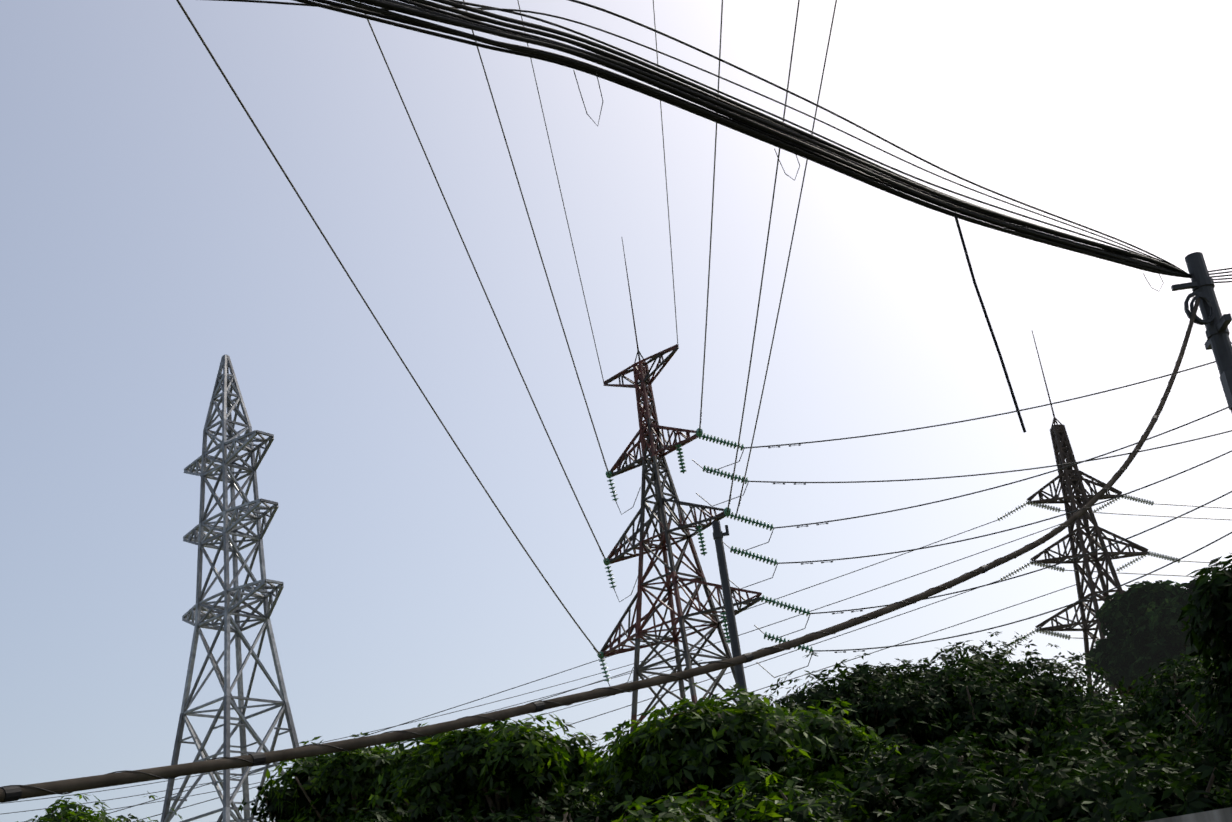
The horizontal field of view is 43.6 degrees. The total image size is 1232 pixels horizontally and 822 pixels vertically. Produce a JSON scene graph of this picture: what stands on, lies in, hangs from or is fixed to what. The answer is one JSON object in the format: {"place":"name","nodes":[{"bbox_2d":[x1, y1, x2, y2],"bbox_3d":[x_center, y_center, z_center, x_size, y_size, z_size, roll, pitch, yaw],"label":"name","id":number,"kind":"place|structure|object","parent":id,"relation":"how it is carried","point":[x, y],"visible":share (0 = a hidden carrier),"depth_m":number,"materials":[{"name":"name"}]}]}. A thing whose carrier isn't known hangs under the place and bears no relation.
{"place":"outdoors","nodes":[
{"label":"outdoors","id":0,"kind":"place"},
{"bbox_2d":[17,791,181,821],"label":"tree","id":1,"kind":"object","parent":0,"point":[68,814],"depth_m":24.78,"materials":[{"name":"green plant"}]},
{"bbox_2d":[238,768,338,821],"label":"tree","id":2,"kind":"object","parent":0,"point":[262,803],"depth_m":23.81,"materials":[{"name":"green plant"}]},
{"bbox_2d":[259,790,334,821],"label":"tree leaves","id":3,"kind":"object","parent":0,"point":[291,815],"visible":0.06,"depth_m":23.86,"materials":[{"name":"green plant"}]},
{"bbox_2d":[261,732,413,821],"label":"tree","id":4,"kind":"object","parent":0,"point":[332,771],"depth_m":22.59,"materials":[{"name":"green plant"}]},
{"bbox_2d":[293,772,390,821],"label":"tree leaves","id":5,"kind":"object","parent":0,"point":[302,801],"visible":0.06,"depth_m":22.97,"materials":[{"name":"green plant"}]},
{"bbox_2d":[295,800,472,821],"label":"tree","id":6,"kind":"object","parent":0,"point":[400,810],"visible":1,"depth_m":19.84,"materials":[{"name":"green plant"}]},
{"bbox_2d":[381,723,534,821],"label":"tree","id":7,"kind":"object","parent":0,"point":[401,756],"depth_m":22.35,"materials":[{"name":"green plant"}]},
{"bbox_2d":[367,712,610,821],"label":"tree","id":8,"kind":"object","parent":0,"point":[565,756],"depth_m":20.99,"materials":[{"name":"green plant"}]},
{"bbox_2d":[411,743,586,821],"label":"tree leaves","id":9,"kind":"object","parent":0,"point":[519,792],"visible":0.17,"depth_m":20.83,"materials":[{"name":"green plant"}]},
{"bbox_2d":[435,779,663,821],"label":"tree","id":10,"kind":"object","parent":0,"point":[586,816],"depth_m":19.11,"materials":[{"name":"green plant"}]},
{"bbox_2d":[515,813,609,821],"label":"tree leaves","id":11,"kind":"object","parent":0,"point":[526,818],"visible":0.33,"depth_m":19.36,"materials":[{"name":"green plant"}]},
{"bbox_2d":[0,0,1231,821],"label":"sky","id":12,"kind":"structure","parent":0,"point":[151,235],"materials":[{"name":"blue"}]},
{"bbox_2d":[622,239,638,356],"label":"red white pylon rod","id":13,"kind":"object","parent":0,"point":[631,302],"visible":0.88,"depth_m":89.33,"materials":[{"name":"metal"}]},
{"bbox_2d":[583,707,798,819],"bbox_3d":[1.368,6.942,19.865,3.072,6.144,3.209,-8,-23,1],"label":"tree","id":14,"kind":"object","parent":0,"point":[599,775],"depth_m":20.13,"materials":[{"name":"green plant"}]},
{"bbox_2d":[605,778,788,815],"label":"tree leaves","id":15,"kind":"object","parent":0,"point":[651,809],"depth_m":19.66,"materials":[{"name":"green plant"}]},
{"bbox_2d":[712,521,747,699],"bbox_3d":[2.817,7.620,29.063,0.344,11.773,0.240,-8,-23,1],"label":"pole","id":16,"kind":"object","parent":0,"point":[718,534],"visible":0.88,"depth_m":30.65,"materials":[{"name":"paint"}]},
{"bbox_2d":[603,682,886,819],"bbox_3d":[1.921,6.527,19.024,3.690,6.125,3.580,-8,-23,1],"label":"tree","id":17,"kind":"object","parent":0,"point":[673,734],"depth_m":18.87,"materials":[{"name":"green plant"}]},
{"bbox_2d":[720,799,771,821],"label":"tree leaves","id":18,"kind":"object","parent":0,"point":[728,820],"visible":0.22,"depth_m":16.25,"materials":[{"name":"green plant"}]},
{"bbox_2d":[648,723,847,810],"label":"tree leaves","id":19,"kind":"object","parent":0,"point":[774,767],"visible":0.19,"depth_m":18.69,"materials":[{"name":"green plant"}]},
{"bbox_2d":[611,745,894,821],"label":"tree","id":20,"kind":"object","parent":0,"point":[672,803],"depth_m":15.64,"materials":[{"name":"green plant"}]},
{"bbox_2d":[707,756,867,798],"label":"tree leaves","id":21,"kind":"object","parent":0,"point":[845,771],"visible":0.02,"depth_m":19.63,"materials":[{"name":"green plant"}]},
{"bbox_2d":[686,692,901,812],"bbox_3d":[2.419,6.717,19.650,3.202,6.147,3.161,-8,-23,1],"label":"tree","id":22,"kind":"object","parent":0,"point":[843,712],"depth_m":19.87,"materials":[{"name":"green plant"}]},
{"bbox_2d":[736,670,901,763],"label":"tree","id":23,"kind":"object","parent":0,"point":[853,701],"depth_m":24.67,"materials":[{"name":"green plant"}]},
{"bbox_2d":[735,650,937,754],"bbox_3d":[4.356,7.914,25.179,4.246,7.863,4.390,-8,-23,1],"label":"tree","id":24,"kind":"object","parent":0,"point":[823,692],"depth_m":25.42,"materials":[{"name":"green plant"}]},
{"bbox_2d":[807,699,880,733],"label":"tree leaves","id":25,"kind":"object","parent":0,"point":[865,721],"depth_m":24.62,"materials":[{"name":"green plant"}]},
{"bbox_2d":[805,679,889,715],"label":"tree leaves","id":26,"kind":"object","parent":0,"point":[826,703],"depth_m":25.00,"materials":[{"name":"green plant"}]},
{"bbox_2d":[713,721,1037,821],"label":"tree","id":27,"kind":"object","parent":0,"point":[896,762],"depth_m":15.90,"materials":[{"name":"green plant"}]},
{"bbox_2d":[807,760,984,821],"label":"tree leaves","id":28,"kind":"object","parent":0,"point":[920,769],"visible":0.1,"depth_m":15.88,"materials":[{"name":"green plant"}]},
{"bbox_2d":[772,655,1028,785],"bbox_3d":[5.130,7.962,25.400,4.726,7.748,3.486,-8,-23,1],"label":"tree","id":29,"kind":"object","parent":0,"point":[905,665],"depth_m":25.86,"materials":[{"name":"green plant"}]},
{"bbox_2d":[843,642,1084,794],"bbox_3d":[5.832,7.506,24.245,4.116,7.506,3.706,-8,-23,1],"label":"tree","id":30,"kind":"object","parent":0,"point":[914,695],"depth_m":24.38,"materials":[{"name":"green plant"}]},
{"bbox_2d":[875,686,1053,762],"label":"tree leaves","id":31,"kind":"object","parent":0,"point":[955,711],"visible":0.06,"depth_m":24.42,"materials":[{"name":"green plant"}]},
{"bbox_2d":[792,712,1205,821],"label":"tree","id":32,"kind":"object","parent":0,"point":[1080,785],"depth_m":14.83,"materials":[{"name":"green plant"}]},
{"bbox_2d":[884,762,1120,821],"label":"tree leaves","id":33,"kind":"object","parent":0,"point":[949,801],"visible":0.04,"depth_m":14.57,"materials":[{"name":"green plant"}]},
{"bbox_2d":[903,631,1114,799],"bbox_3d":[7.035,8.082,27.050,5.518,8.343,4.989,-8,-23,1],"label":"tree","id":34,"kind":"object","parent":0,"point":[1054,665],"depth_m":27.31,"materials":[{"name":"green plant"}]},
{"bbox_2d":[957,666,1075,734],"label":"tree leaves","id":35,"kind":"object","parent":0,"point":[1055,692],"depth_m":27.05,"materials":[{"name":"green plant"}]},
{"bbox_2d":[995,693,1110,758],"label":"tree","id":36,"kind":"object","parent":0,"point":[1105,695],"depth_m":27.22,"materials":[{"name":"green plant"}]},
{"bbox_2d":[979,658,1131,795],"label":"tree","id":37,"kind":"object","parent":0,"point":[1080,699],"depth_m":26.89,"materials":[{"name":"green plant"}]},
{"bbox_2d":[1016,691,1104,796],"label":"tree leaves","id":38,"kind":"object","parent":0,"point":[1063,712],"depth_m":26.62,"materials":[{"name":"green plant"}]},
{"bbox_2d":[1017,707,1122,787],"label":"tree","id":39,"kind":"object","parent":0,"point":[1058,763],"depth_m":25.56,"materials":[{"name":"green plant"}]},
{"bbox_2d":[920,732,1231,821],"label":"tree","id":40,"kind":"object","parent":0,"point":[1061,803],"depth_m":14.15,"materials":[{"name":"green plant"}]},
{"bbox_2d":[1051,688,1171,767],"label":"tree","id":41,"kind":"object","parent":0,"point":[1069,727],"depth_m":24.85,"materials":[{"name":"green plant"}]},
{"bbox_2d":[1085,627,1142,699],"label":"tree","id":42,"kind":"object","parent":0,"point":[1110,652],"depth_m":62.35,"materials":[{"name":"green plant"}]},
{"bbox_2d":[1040,650,1217,777],"bbox_3d":[8.530,6.529,21.345,4.244,6.326,4.265,-8,-23,1],"label":"tree","id":43,"kind":"object","parent":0,"point":[1164,685],"depth_m":21.81,"materials":[{"name":"green plant"}]},
{"bbox_2d":[1045,792,1219,821],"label":"tree leaves","id":44,"kind":"object","parent":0,"point":[1117,795],"visible":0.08,"depth_m":14.56,"materials":[{"name":"green plant"}]},
{"bbox_2d":[1041,655,1231,793],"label":"tree","id":45,"kind":"object","parent":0,"point":[1183,737],"depth_m":18.28,"materials":[{"name":"green plant"}]},
{"bbox_2d":[1043,740,1231,821],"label":"tree","id":46,"kind":"object","parent":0,"point":[1197,801],"depth_m":11.54,"materials":[{"name":"green plant"}]},
{"bbox_2d":[1095,580,1182,638],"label":"tree","id":47,"kind":"object","parent":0,"point":[1121,613],"depth_m":62.33,"materials":[{"name":"green plant"}]},
{"bbox_2d":[1069,680,1214,775],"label":"tree leaves","id":48,"kind":"object","parent":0,"point":[1110,736],"visible":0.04,"depth_m":21.43,"materials":[{"name":"green plant"}]},
{"bbox_2d":[1086,727,1231,794],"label":"tree leaves","id":49,"kind":"object","parent":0,"point":[1198,733],"depth_m":18.12,"materials":[{"name":"green plant"}]},
{"bbox_2d":[1122,575,1209,663],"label":"tree","id":50,"kind":"object","parent":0,"point":[1164,623],"depth_m":57.73,"materials":[{"name":"green plant"}]},
{"bbox_2d":[1129,625,1203,700],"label":"tree","id":51,"kind":"object","parent":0,"point":[1144,661],"visible":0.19,"depth_m":57.48,"materials":[{"name":"green plant"}]},
{"bbox_2d":[1123,784,1224,821],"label":"tree leaves","id":52,"kind":"object","parent":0,"point":[1158,797],"visible":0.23,"depth_m":11.70,"materials":[{"name":"green plant"}]},
{"bbox_2d":[1144,807,1231,821],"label":"boundary wall","id":53,"kind":"structure","parent":0,"point":[1222,815],"depth_m":6.86,"materials":[{"name":"concrete"}]},
{"bbox_2d":[1185,637,1221,662],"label":"tree","id":54,"kind":"object","parent":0,"point":[1188,642],"depth_m":54.71,"materials":[{"name":"green plant"}]},
{"bbox_2d":[1177,553,1231,734],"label":"edge tree","id":55,"kind":"object","parent":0,"point":[1215,593],"depth_m":11.83,"materials":[{"name":"green plant"}]},
{"bbox_2d":[1180,651,1231,751],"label":"edge tree","id":56,"kind":"object","parent":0,"point":[1222,721],"depth_m":12.20,"materials":[{"name":"green plant"}]},
{"bbox_2d":[1224,621,1231,657],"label":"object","id":57,"kind":"object","parent":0,"point":[1228,634],"visible":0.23,"depth_m":11.88,"materials":[{"name":"green plant"}]},
{"label":"ground","id":58,"kind":"structure","parent":0,"visible":0},
{"bbox_2d":[161,355,302,821],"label":"transmission tower","id":59,"kind":"structure","parent":58,"relation":"on","point":[227,543],"depth_m":81.64,"materials":[{"name":"metal"}]},
{"bbox_2d":[600,344,761,732],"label":"red white pylon","id":60,"kind":"object","parent":58,"relation":"on","point":[648,429],"visible":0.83,"depth_m":83.30,"materials":[{"name":"metal"}]},
{"bbox_2d":[176,0,1231,655],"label":"conductors","id":61,"kind":"object","parent":60,"relation":"attached to","point":[750,362],"visible":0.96,"depth_m":66.19,"materials":[{"name":"grey"}]},
{"bbox_2d":[597,428,812,681],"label":"insulators","id":62,"kind":"object","parent":60,"relation":"attached to","point":[700,434],"visible":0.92,"depth_m":81.72,"materials":[{"name":"green glass"}]},
{"bbox_2d":[593,412,864,652],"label":"dampers","id":63,"kind":"object","parent":60,"relation":"attached to","point":[797,527],"visible":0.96,"depth_m":79.13,"materials":[{"name":"grey metal"}]},
{"bbox_2d":[1026,331,1148,701],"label":"dark pylon","id":64,"kind":"object","parent":58,"relation":"on","point":[1067,477],"visible":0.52,"depth_m":108.30,"materials":[{"name":"metal"}]},
{"bbox_2d":[0,448,1231,821],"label":"conductors","id":65,"kind":"object","parent":64,"relation":"attached to","point":[672,652],"visible":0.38,"depth_m":116.00,"materials":[{"name":"grey"}]},
{"bbox_2d":[997,495,1180,647],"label":"insulators","id":66,"kind":"object","parent":64,"relation":"attached to","point":[1151,554],"visible":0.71,"depth_m":108.93,"materials":[{"name":"grey ceramic"}]},
{"bbox_2d":[1171,252,1231,412],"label":"pole","id":67,"kind":"object","parent":58,"relation":"on","point":[1214,321],"visible":0.92,"depth_m":15.72,"materials":[{"name":"paint"}]},
{"bbox_2d":[0,298,1200,801],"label":"heavy cable","id":68,"kind":"object","parent":67,"relation":"attached to","point":[106,780],"visible":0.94,"depth_m":6.97,"materials":[{"name":"black rubber"}]},
{"bbox_2d":[0,415,1157,802],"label":"cable tape","id":69,"kind":"object","parent":68,"relation":"attached to","point":[12,793],"visible":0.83,"depth_m":5.79,"materials":[{"name":"black"}]},
{"bbox_2d":[2,0,1231,794],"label":"cable bundle","id":70,"kind":"object","parent":67,"relation":"attached to","point":[742,118],"visible":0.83,"depth_m":11.60,"materials":[{"name":"black rubber"}]}
]}

